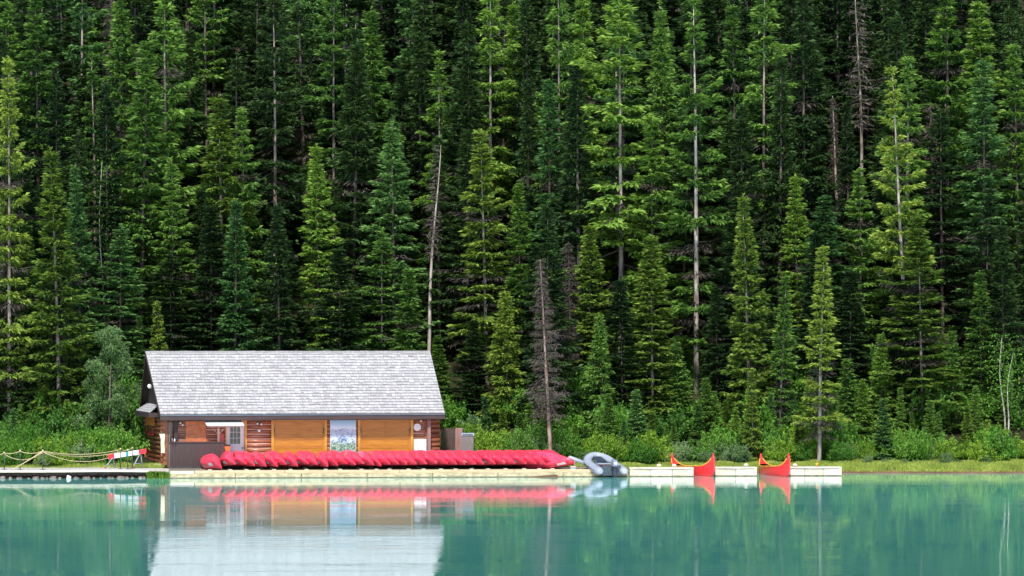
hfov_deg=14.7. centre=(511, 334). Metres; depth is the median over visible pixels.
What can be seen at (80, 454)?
rope
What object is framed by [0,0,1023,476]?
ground
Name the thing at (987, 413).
bush
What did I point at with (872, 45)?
spruce tree
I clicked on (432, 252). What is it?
spruce tree
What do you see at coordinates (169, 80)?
spruce tree
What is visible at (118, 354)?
willow tree
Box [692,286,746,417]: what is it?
spruce tree
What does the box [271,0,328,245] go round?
spruce tree
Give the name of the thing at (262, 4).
spruce tree
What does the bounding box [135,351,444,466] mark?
boathouse
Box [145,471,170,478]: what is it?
reeds
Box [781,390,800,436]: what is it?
spruce tree
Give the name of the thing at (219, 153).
spruce tree
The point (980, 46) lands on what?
spruce tree
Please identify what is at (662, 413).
bush
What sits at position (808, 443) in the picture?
bush
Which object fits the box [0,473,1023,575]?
water
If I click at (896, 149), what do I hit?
spruce tree
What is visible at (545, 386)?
spruce tree
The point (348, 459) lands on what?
red canoe
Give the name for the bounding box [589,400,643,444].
bush
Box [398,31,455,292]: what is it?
spruce tree
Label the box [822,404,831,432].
spruce tree
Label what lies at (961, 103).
spruce tree
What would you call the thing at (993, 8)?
spruce tree
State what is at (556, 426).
bush
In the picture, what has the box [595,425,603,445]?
spruce tree
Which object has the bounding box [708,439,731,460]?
bush
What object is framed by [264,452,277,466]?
red canoe
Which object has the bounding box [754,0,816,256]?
spruce tree
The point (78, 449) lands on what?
bush
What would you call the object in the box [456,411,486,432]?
bush
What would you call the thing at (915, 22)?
spruce tree
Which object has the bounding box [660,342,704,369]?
bush
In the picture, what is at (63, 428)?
bush
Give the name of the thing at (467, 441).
storage bin
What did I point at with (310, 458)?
red canoe
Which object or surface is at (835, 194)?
spruce tree
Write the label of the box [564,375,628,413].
bush
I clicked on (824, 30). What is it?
spruce tree
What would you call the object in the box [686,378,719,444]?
spruce tree
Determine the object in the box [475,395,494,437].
spruce tree
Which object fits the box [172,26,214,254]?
spruce tree
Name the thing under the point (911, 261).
spruce tree
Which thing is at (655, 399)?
bush
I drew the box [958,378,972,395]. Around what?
bush
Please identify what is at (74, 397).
bush
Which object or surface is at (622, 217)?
spruce tree
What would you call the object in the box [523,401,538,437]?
spruce tree
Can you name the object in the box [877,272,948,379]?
spruce tree
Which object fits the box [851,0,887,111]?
spruce tree
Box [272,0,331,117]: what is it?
spruce tree
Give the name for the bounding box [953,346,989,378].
bush
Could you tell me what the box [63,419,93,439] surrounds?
bush
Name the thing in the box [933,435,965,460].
bush
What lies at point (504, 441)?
bush
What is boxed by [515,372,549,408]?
bush
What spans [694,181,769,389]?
spruce tree
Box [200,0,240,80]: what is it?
spruce tree
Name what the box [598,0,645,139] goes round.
spruce tree
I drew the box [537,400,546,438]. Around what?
spruce tree
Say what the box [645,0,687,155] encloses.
spruce tree
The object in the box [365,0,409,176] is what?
spruce tree
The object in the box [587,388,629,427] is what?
bush
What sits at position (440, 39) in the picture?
spruce tree
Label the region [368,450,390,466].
red canoe
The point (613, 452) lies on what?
bush
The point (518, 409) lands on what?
bush
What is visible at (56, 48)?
spruce tree
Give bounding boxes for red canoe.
[200,454,221,468]
[220,450,235,466]
[232,450,246,466]
[238,451,254,466]
[249,451,266,466]
[262,450,286,465]
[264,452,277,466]
[281,451,297,466]
[294,450,308,466]
[301,450,317,466]
[313,451,327,466]
[319,451,337,466]
[328,450,347,466]
[341,450,363,466]
[341,451,355,466]
[356,451,373,466]
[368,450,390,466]
[368,452,380,466]
[380,450,398,466]
[388,450,406,466]
[396,450,416,466]
[407,450,426,466]
[416,450,436,466]
[426,450,447,466]
[435,450,456,466]
[444,450,464,466]
[455,450,475,466]
[464,450,483,466]
[474,450,495,466]
[484,450,504,466]
[493,450,514,466]
[503,450,526,465]
[514,451,575,468]
[515,450,535,466]
[524,450,545,465]
[533,449,551,461]
[542,450,558,458]
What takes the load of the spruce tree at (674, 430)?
on the ground at (456, 366)
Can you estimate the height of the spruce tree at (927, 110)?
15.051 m
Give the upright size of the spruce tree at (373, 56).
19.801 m
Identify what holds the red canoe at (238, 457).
on the canoe rail at (306, 468)
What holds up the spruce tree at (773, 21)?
on the ground at (456, 366)
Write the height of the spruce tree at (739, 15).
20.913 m
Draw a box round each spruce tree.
[0,0,23,155]
[0,0,51,260]
[0,35,35,318]
[0,56,39,422]
[0,155,66,371]
[0,187,22,354]
[0,278,34,420]
[1,0,67,190]
[1,223,56,411]
[4,93,48,301]
[5,71,74,333]
[7,0,62,75]
[7,408,18,435]
[9,0,50,167]
[15,0,90,282]
[16,404,24,426]
[17,146,103,423]
[22,0,65,220]
[46,360,64,397]
[47,0,87,115]
[51,3,98,201]
[52,59,117,272]
[52,126,131,363]
[56,0,107,45]
[59,0,111,247]
[59,0,133,124]
[60,163,110,397]
[63,399,71,428]
[73,223,150,386]
[76,0,110,74]
[77,52,116,303]
[78,360,100,429]
[79,82,136,327]
[80,0,132,97]
[88,0,169,293]
[89,414,98,434]
[92,36,192,337]
[95,0,131,223]
[116,0,163,163]
[122,0,219,322]
[123,0,173,81]
[129,315,145,392]
[132,251,202,356]
[138,0,186,132]
[139,3,195,27]
[145,92,206,293]
[145,156,208,350]
[147,19,228,235]
[149,300,167,350]
[151,0,200,42]
[171,187,222,350]
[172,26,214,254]
[176,204,254,350]
[180,0,239,152]
[182,0,248,105]
[186,94,273,350]
[188,0,242,141]
[192,64,271,256]
[199,51,271,300]
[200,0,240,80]
[209,198,272,350]
[210,0,263,146]
[210,1,277,128]
[217,5,275,92]
[218,107,276,342]
[222,0,279,173]
[228,0,318,306]
[237,203,306,350]
[238,58,306,262]
[245,0,295,159]
[253,39,306,213]
[254,235,315,350]
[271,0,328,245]
[271,1,303,75]
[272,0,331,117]
[277,0,335,198]
[292,142,358,348]
[297,0,369,249]
[297,248,371,350]
[299,65,369,261]
[301,0,361,112]
[308,0,380,220]
[308,38,389,334]
[314,0,369,105]
[319,19,383,304]
[327,0,388,169]
[335,293,363,350]
[344,5,415,285]
[344,235,397,350]
[348,5,389,121]
[351,227,407,350]
[352,0,405,98]
[354,119,444,349]
[362,0,401,56]
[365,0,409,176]
[366,20,397,175]
[366,115,428,325]
[377,69,419,257]
[383,0,411,104]
[383,0,442,189]
[387,269,427,350]
[391,0,445,250]
[392,2,440,87]
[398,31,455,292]
[403,49,462,305]
[412,135,462,354]
[417,20,505,324]
[418,94,501,290]
[422,145,443,351]
[428,131,498,370]
[429,0,472,60]
[429,1,497,144]
[430,0,442,29]
[431,334,455,402]
[432,0,482,58]
[435,0,501,173]
[441,0,495,214]
[443,319,495,418]
[446,128,521,388]
[462,0,521,302]
[471,48,511,250]
[474,3,503,68]
[474,291,527,426]
[475,0,517,90]
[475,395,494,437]
[477,0,523,197]
[487,0,543,148]
[492,1,544,255]
[494,408,509,436]
[495,0,566,279]
[498,183,553,377]
[504,78,559,338]
[505,0,567,198]
[505,242,568,379]
[511,199,590,428]
[516,0,546,107]
[516,102,563,289]
[516,414,527,439]
[521,0,568,140]
[522,78,587,350]
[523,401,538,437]
[524,258,569,449]
[528,0,599,311]
[528,0,671,352]
[537,0,571,78]
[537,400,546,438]
[540,62,615,358]
[551,243,588,389]
[553,0,606,129]
[553,0,618,291]
[554,0,615,248]
[561,17,601,157]
[561,223,630,388]
[566,0,602,21]
[568,5,600,90]
[572,424,579,445]
[578,315,620,438]
[580,278,646,419]
[581,425,590,446]
[588,1,672,280]
[591,0,645,261]
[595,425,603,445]
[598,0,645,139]
[598,0,658,86]
[599,0,660,230]
[599,393,619,444]
[603,0,655,191]
[605,0,660,50]
[612,234,692,420]
[616,115,693,359]
[616,419,628,445]
[625,6,698,295]
[627,389,647,442]
[635,107,732,335]
[642,27,688,234]
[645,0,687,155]
[645,413,657,443]
[648,2,705,37]
[649,0,693,112]
[654,0,721,141]
[655,94,720,323]
[656,0,693,107]
[658,0,735,394]
[661,341,695,427]
[662,423,670,448]
[668,0,726,266]
[670,420,680,446]
[678,64,719,265]
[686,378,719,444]
[687,405,707,448]
[688,0,732,206]
[689,112,775,339]
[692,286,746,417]
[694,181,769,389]
[698,0,761,264]
[700,0,729,142]
[700,4,766,301]
[703,103,777,341]
[707,7,769,229]
[708,391,721,438]
[712,57,783,257]
[714,6,760,83]
[718,193,789,437]
[719,0,778,178]
[720,401,730,433]
[728,407,742,444]
[736,303,793,414]
[739,0,771,109]
[739,370,764,460]
[740,0,821,298]
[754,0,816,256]
[755,52,809,337]
[761,0,792,35]
[764,275,804,428]
[765,2,825,123]
[767,392,778,431]
[768,0,847,301]
[772,1,836,108]
[773,173,819,355]
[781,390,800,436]
[785,34,845,204]
[788,0,842,204]
[788,194,862,363]
[790,245,850,460]
[791,62,850,262]
[791,231,856,394]
[791,410,806,447]
[797,377,815,428]
[807,2,855,77]
[808,0,855,123]
[809,268,882,405]
[815,0,859,159]
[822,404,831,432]
[826,96,847,288]
[827,0,875,197]
[827,390,839,423]
[830,167,889,365]
[832,99,871,318]
[835,0,881,255]
[835,358,877,436]
[837,18,884,223]
[846,418,854,441]
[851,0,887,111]
[852,0,897,140]
[853,0,880,43]
[854,378,875,441]
[859,51,930,281]
[860,32,939,262]
[861,11,940,334]
[862,56,938,344]
[863,0,920,231]
[863,333,905,431]
[868,66,949,381]
[869,353,882,395]
[870,398,896,460]
[872,0,928,161]
[873,215,963,432]
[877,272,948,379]
[879,0,923,173]
[881,279,930,418]
[887,387,912,438]
[894,108,995,334]
[906,412,916,440]
[909,0,957,234]
[911,0,964,80]
[913,3,942,74]
[914,0,980,317]
[918,106,952,331]
[920,4,968,176]
[920,400,939,447]
[921,0,968,183]
[933,59,1023,340]
[933,412,944,439]
[934,330,966,431]
[938,84,1009,341]
[939,361,964,426]
[942,187,1015,368]
[944,0,1014,261]
[951,0,1006,243]
[952,0,972,70]
[956,0,997,100]
[959,270,1002,412]
[959,404,975,445]
[963,0,1023,65]
[964,386,985,442]
[974,44,1023,340]
[974,222,1023,411]
[982,371,994,418]
[984,0,1023,98]
[989,3,1023,289]
[990,5,1023,132]
[991,0,1023,156]
[993,0,1023,242]
[993,366,1021,429]
[1007,158,1023,361]
[1009,108,1023,301]
[1017,0,1023,61]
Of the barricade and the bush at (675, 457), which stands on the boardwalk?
the barricade
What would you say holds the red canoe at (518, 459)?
on the canoe rail at (306, 468)
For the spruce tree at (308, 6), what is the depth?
269.24 m
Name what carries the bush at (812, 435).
on the ground at (456, 366)
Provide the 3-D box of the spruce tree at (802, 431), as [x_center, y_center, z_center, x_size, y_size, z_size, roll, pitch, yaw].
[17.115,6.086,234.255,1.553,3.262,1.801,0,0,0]
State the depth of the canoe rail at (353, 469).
222.20 m
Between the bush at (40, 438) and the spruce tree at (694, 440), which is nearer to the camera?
the bush at (40, 438)
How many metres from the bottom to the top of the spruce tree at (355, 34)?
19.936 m
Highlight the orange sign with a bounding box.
[146,417,154,425]
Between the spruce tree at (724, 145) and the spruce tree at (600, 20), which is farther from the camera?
the spruce tree at (600, 20)
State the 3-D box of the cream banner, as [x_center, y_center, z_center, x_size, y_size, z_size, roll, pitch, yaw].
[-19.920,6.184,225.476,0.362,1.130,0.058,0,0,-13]
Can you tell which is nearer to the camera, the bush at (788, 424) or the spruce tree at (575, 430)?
the spruce tree at (575, 430)
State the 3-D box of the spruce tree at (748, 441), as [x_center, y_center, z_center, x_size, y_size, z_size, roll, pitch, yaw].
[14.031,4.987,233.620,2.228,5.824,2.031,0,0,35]
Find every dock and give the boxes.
[169,467,627,477]
[629,467,693,476]
[713,466,756,475]
[789,466,841,475]
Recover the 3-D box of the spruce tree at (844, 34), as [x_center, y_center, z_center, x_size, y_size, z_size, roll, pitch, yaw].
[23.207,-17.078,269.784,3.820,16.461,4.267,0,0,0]
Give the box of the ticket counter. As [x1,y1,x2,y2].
[167,422,224,467]
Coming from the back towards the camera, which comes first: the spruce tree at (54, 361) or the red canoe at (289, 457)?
the spruce tree at (54, 361)
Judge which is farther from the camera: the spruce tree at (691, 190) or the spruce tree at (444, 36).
the spruce tree at (444, 36)
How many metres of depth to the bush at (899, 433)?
235.42 m
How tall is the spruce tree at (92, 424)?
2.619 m
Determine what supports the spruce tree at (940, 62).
on the ground at (456, 366)
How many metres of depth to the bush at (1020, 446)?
235.06 m
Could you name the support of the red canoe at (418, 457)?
on the canoe rail at (306, 468)
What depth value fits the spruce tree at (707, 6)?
264.30 m
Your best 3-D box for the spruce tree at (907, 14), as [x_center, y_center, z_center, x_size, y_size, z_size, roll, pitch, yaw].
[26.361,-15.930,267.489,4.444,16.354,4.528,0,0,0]
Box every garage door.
[271,420,326,453]
[357,420,412,451]
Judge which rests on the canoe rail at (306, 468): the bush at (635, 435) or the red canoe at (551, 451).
the red canoe at (551, 451)
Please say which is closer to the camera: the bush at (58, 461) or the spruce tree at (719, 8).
the bush at (58, 461)
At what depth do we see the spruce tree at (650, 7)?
280.93 m
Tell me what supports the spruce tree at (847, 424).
on the ground at (456, 366)
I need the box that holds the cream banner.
[159,433,164,452]
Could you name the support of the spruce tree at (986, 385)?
on the ground at (456, 366)
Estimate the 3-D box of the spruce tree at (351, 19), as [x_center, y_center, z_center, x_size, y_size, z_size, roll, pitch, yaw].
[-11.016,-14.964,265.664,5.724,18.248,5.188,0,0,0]
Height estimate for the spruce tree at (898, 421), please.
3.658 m
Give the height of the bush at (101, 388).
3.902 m
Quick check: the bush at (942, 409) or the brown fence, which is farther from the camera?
the bush at (942, 409)
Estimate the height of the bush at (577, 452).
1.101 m
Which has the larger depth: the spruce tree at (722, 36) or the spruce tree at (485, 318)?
the spruce tree at (722, 36)
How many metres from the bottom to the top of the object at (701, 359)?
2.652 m
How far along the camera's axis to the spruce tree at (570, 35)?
265.80 m
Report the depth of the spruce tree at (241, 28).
283.11 m
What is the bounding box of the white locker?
[413,438,425,450]
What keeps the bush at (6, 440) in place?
on the ground at (456, 366)
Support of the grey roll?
on the dock at (386, 473)
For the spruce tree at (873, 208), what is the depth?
253.26 m
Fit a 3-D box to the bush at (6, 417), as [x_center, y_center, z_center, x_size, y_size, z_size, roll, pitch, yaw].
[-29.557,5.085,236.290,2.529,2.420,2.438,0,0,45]
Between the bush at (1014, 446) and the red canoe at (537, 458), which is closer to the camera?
the red canoe at (537, 458)
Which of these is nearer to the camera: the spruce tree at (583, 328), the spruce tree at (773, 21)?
the spruce tree at (583, 328)
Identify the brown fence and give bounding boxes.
[441,428,462,449]
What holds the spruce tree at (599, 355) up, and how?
on the ground at (456, 366)
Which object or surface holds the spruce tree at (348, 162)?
on the ground at (456, 366)
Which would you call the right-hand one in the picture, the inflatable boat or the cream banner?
the inflatable boat
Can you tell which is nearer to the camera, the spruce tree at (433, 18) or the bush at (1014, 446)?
the bush at (1014, 446)
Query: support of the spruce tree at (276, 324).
on the ground at (456, 366)
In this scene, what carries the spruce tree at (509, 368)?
on the ground at (456, 366)
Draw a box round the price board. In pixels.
[186,421,205,441]
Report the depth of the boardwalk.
220.41 m
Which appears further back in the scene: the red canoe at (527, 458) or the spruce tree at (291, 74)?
the spruce tree at (291, 74)
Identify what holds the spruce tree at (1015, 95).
on the ground at (456, 366)
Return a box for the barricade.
[104,449,145,468]
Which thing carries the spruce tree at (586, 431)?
on the ground at (456, 366)
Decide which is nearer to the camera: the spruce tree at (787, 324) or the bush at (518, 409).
the spruce tree at (787, 324)
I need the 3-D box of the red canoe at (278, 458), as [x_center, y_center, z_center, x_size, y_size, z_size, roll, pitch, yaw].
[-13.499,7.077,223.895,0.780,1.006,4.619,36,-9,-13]
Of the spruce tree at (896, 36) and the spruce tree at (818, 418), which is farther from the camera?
the spruce tree at (896, 36)
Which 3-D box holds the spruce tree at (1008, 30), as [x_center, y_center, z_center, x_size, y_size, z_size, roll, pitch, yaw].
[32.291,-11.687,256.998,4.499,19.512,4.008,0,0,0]
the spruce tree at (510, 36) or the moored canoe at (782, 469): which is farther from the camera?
the spruce tree at (510, 36)
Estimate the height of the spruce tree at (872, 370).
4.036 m
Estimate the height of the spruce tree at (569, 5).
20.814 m
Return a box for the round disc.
[414,424,420,430]
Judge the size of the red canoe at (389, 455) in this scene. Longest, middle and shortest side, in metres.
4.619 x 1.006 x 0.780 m
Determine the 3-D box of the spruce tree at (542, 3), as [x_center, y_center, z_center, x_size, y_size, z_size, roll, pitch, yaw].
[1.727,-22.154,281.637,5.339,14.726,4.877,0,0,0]
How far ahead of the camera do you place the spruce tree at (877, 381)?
239.76 m
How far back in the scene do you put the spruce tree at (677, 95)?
261.46 m
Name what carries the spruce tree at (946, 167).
on the ground at (456, 366)
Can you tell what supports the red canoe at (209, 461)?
on the dock at (386, 473)
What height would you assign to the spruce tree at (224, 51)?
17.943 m
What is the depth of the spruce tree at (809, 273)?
242.37 m
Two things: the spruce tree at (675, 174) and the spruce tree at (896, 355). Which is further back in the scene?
the spruce tree at (675, 174)
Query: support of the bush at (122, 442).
on the ground at (456, 366)
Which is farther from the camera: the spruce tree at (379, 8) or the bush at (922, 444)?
the spruce tree at (379, 8)
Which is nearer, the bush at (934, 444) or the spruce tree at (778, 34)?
the bush at (934, 444)
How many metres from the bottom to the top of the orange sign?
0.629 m
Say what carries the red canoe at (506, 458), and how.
on the canoe rail at (306, 468)
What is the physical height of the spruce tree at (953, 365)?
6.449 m
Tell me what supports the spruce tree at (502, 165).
on the ground at (456, 366)
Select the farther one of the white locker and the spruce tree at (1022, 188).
the spruce tree at (1022, 188)
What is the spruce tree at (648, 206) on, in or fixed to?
on the ground at (456, 366)
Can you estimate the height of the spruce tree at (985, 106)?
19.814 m
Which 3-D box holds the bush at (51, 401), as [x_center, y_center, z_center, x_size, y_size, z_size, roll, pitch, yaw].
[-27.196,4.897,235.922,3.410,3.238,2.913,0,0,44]
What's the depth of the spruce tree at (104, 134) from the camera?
247.12 m
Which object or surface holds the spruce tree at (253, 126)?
on the ground at (456, 366)
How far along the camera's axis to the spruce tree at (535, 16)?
274.25 m
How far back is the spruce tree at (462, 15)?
266.26 m
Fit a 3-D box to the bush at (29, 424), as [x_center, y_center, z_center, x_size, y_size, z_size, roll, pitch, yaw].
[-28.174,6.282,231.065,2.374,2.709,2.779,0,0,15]
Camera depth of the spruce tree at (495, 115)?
261.33 m
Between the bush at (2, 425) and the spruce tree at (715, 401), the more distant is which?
the spruce tree at (715, 401)
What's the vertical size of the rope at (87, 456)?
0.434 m
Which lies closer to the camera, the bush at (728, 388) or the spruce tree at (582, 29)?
the bush at (728, 388)
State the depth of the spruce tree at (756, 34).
278.55 m
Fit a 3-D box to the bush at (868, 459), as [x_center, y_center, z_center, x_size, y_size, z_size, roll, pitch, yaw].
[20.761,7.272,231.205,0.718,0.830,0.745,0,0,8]
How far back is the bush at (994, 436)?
232.56 m
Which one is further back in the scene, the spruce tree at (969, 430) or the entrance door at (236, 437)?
the spruce tree at (969, 430)
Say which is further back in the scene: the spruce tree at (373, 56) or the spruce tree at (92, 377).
the spruce tree at (373, 56)
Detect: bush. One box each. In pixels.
[0,419,19,437]
[0,420,30,434]
[0,426,14,443]
[0,426,37,463]
[0,428,26,463]
[0,434,35,465]
[2,399,35,430]
[13,419,44,441]
[22,412,52,431]
[26,401,82,440]
[30,435,43,462]
[31,433,72,463]
[33,453,56,466]
[34,389,86,426]
[39,430,61,446]
[41,429,72,455]
[44,445,81,465]
[47,420,91,434]
[56,421,102,463]
[58,430,79,452]
[62,394,84,417]
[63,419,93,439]
[66,436,95,464]
[67,432,96,459]
[75,379,130,414]
[85,426,104,440]
[86,418,149,464]
[94,426,120,437]
[97,388,148,454]
[103,370,141,403]
[440,392,470,428]
[440,421,475,449]
[440,422,447,449]
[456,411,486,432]
[457,418,496,432]
[470,419,502,450]
[486,434,507,449]
[489,386,520,426]
[490,384,540,426]
[491,427,516,447]
[496,433,513,448]
[500,425,538,450]
[508,395,550,412]
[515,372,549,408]
[524,431,543,448]
[526,422,569,450]
[532,401,581,435]
[535,434,563,453]
[538,410,582,437]
[546,427,576,457]
[553,407,593,441]
[553,425,584,454]
[554,366,616,410]
[558,404,591,424]
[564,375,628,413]
[569,446,593,458]
[575,447,605,452]
[576,450,587,462]
[581,428,605,451]
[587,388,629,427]
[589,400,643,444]
[591,432,629,461]
[615,432,630,457]
[617,425,670,444]
[620,402,652,427]
[620,436,647,461]
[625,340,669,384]
[629,439,662,464]
[636,426,667,449]
[646,391,695,416]
[646,406,666,421]
[651,405,695,439]
[652,439,678,462]
[656,445,665,462]
[659,449,684,461]
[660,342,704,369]
[671,440,698,448]
[672,439,695,461]
[679,371,713,388]
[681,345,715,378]
[683,396,731,437]
[683,444,709,462]
[693,357,735,390]
[696,446,716,462]
[699,425,736,459]
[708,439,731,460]
[718,378,742,401]
[719,393,790,439]
[721,452,730,461]
[722,442,751,462]
[725,428,754,456]
[746,426,773,448]
[753,433,777,460]
[760,359,810,409]
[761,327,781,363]
[761,419,793,445]
[763,434,798,461]
[771,406,816,436]
[774,346,829,387]
[781,419,810,445]
[789,391,830,415]
[791,437,815,461]
[791,437,816,459]
[794,423,824,443]
[803,403,838,430]
[814,429,853,459]
[824,410,865,447]
[825,439,865,461]
[830,442,860,458]
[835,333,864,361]
[838,386,884,408]
[852,382,887,418]
[852,438,878,459]
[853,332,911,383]
[854,429,873,447]
[862,452,873,463]
[864,433,903,457]
[883,369,933,403]
[886,428,915,459]
[891,433,921,461]
[902,375,961,428]
[907,426,946,460]
[911,364,944,390]
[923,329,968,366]
[929,430,954,452]
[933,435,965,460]
[938,450,952,462]
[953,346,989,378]
[957,435,981,460]
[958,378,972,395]
[963,392,999,418]
[966,376,1023,418]
[966,437,1002,460]
[973,415,1012,440]
[973,421,1022,461]
[980,454,993,462]
[995,329,1023,375]
[1001,436,1021,458]
[1004,394,1023,429]
[1011,437,1023,459]
[1013,433,1023,458]
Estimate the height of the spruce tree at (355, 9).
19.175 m
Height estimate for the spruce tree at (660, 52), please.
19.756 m
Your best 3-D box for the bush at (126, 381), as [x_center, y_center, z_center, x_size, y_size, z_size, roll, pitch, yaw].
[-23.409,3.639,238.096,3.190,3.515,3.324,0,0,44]
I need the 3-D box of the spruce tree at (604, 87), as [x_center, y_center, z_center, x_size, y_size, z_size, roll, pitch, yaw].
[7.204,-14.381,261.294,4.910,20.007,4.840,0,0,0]
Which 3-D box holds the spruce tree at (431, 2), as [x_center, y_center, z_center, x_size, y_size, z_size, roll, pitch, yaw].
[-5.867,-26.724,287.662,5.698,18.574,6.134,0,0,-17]
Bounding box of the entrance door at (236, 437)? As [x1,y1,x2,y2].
[225,420,246,451]
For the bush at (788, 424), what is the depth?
236.36 m
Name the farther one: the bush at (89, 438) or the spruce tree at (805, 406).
the spruce tree at (805, 406)
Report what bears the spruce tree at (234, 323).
on the ground at (456, 366)
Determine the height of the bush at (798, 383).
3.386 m
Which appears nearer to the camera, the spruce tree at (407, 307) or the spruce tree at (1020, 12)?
the spruce tree at (407, 307)
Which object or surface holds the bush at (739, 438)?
on the ground at (456, 366)
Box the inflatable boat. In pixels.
[583,452,627,476]
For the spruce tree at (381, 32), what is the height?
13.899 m
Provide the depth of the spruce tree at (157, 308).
241.81 m
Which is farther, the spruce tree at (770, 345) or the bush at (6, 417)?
the spruce tree at (770, 345)
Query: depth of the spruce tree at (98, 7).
278.93 m
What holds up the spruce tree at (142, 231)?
on the ground at (456, 366)
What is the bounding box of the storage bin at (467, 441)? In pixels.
[461,433,473,450]
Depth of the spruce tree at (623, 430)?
233.18 m
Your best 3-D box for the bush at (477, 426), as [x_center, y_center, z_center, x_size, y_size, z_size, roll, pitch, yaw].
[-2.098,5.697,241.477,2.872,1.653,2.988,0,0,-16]
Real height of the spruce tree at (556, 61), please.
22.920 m
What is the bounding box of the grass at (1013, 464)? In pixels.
[0,458,1023,472]
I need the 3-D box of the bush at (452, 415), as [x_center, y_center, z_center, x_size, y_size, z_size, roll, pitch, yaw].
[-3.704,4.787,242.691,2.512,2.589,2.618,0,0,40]
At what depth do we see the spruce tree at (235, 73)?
255.76 m
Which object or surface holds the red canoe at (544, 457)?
on the canoe rail at (306, 468)
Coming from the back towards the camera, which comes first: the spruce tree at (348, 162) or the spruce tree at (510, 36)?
the spruce tree at (510, 36)
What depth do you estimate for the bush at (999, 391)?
240.77 m
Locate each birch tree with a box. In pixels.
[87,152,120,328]
[978,332,1021,428]
[986,347,1023,435]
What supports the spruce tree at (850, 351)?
on the ground at (456, 366)
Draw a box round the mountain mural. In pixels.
[330,420,355,451]
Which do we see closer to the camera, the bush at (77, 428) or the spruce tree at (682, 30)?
the bush at (77, 428)
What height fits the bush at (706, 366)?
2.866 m
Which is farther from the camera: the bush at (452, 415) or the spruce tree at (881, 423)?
the bush at (452, 415)
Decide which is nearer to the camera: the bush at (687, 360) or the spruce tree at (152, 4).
the bush at (687, 360)
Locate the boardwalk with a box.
[0,467,168,477]
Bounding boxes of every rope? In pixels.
[12,451,42,469]
[43,450,117,454]
[44,452,106,461]
[45,449,129,456]
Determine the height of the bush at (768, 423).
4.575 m
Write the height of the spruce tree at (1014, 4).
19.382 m
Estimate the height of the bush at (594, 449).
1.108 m
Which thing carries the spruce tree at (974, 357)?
on the ground at (456, 366)
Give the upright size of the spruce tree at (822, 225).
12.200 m
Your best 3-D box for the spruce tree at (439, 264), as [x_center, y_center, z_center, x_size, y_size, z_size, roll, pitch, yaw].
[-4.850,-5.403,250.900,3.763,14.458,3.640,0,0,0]
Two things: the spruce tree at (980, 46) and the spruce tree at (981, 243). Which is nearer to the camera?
the spruce tree at (981, 243)
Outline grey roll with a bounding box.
[568,456,583,468]
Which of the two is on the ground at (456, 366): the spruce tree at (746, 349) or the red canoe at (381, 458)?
the spruce tree at (746, 349)
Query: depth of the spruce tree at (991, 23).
282.14 m
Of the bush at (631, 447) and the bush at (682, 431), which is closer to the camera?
the bush at (631, 447)
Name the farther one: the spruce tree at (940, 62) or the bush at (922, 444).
the spruce tree at (940, 62)
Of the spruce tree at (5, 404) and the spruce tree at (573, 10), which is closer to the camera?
the spruce tree at (5, 404)
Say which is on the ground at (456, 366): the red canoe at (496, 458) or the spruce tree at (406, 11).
the spruce tree at (406, 11)
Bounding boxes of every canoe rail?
[208,468,553,469]
[222,467,471,468]
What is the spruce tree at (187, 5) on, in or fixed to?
on the ground at (456, 366)
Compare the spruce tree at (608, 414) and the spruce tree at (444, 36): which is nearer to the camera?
the spruce tree at (608, 414)
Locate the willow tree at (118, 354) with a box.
[72,325,142,445]
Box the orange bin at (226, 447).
[224,445,230,451]
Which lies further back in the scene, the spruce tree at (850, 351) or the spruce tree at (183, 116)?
the spruce tree at (183, 116)
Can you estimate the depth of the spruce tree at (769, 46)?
252.22 m
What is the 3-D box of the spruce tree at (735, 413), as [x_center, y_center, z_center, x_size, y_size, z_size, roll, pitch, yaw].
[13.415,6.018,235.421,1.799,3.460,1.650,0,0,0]
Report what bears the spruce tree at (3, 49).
on the ground at (456, 366)
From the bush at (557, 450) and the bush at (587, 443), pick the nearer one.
the bush at (557, 450)
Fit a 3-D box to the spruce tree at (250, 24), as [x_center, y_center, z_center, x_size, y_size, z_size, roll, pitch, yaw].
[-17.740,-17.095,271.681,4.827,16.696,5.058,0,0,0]
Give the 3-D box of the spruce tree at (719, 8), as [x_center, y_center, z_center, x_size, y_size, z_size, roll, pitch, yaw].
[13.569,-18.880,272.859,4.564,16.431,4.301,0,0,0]
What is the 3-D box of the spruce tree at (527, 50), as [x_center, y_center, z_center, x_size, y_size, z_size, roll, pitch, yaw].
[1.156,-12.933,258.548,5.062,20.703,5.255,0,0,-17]
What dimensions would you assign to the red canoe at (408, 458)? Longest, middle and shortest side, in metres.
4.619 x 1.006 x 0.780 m
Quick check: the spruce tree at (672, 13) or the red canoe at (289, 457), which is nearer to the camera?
the red canoe at (289, 457)
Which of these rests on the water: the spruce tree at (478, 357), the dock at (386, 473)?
the dock at (386, 473)
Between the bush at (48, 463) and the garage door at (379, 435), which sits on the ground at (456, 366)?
the bush at (48, 463)
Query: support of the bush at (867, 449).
on the ground at (456, 366)
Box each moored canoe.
[670,454,714,475]
[759,453,790,476]
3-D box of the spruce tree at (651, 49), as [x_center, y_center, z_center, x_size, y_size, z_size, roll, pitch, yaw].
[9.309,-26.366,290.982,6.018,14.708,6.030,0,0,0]
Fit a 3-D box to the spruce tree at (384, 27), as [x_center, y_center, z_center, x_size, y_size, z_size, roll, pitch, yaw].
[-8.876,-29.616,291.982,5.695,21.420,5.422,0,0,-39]
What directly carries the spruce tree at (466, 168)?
on the ground at (456, 366)
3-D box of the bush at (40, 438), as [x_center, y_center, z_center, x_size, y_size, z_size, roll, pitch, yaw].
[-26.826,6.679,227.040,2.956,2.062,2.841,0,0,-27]
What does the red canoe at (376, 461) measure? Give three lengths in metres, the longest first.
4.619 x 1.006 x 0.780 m
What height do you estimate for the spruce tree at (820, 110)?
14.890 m

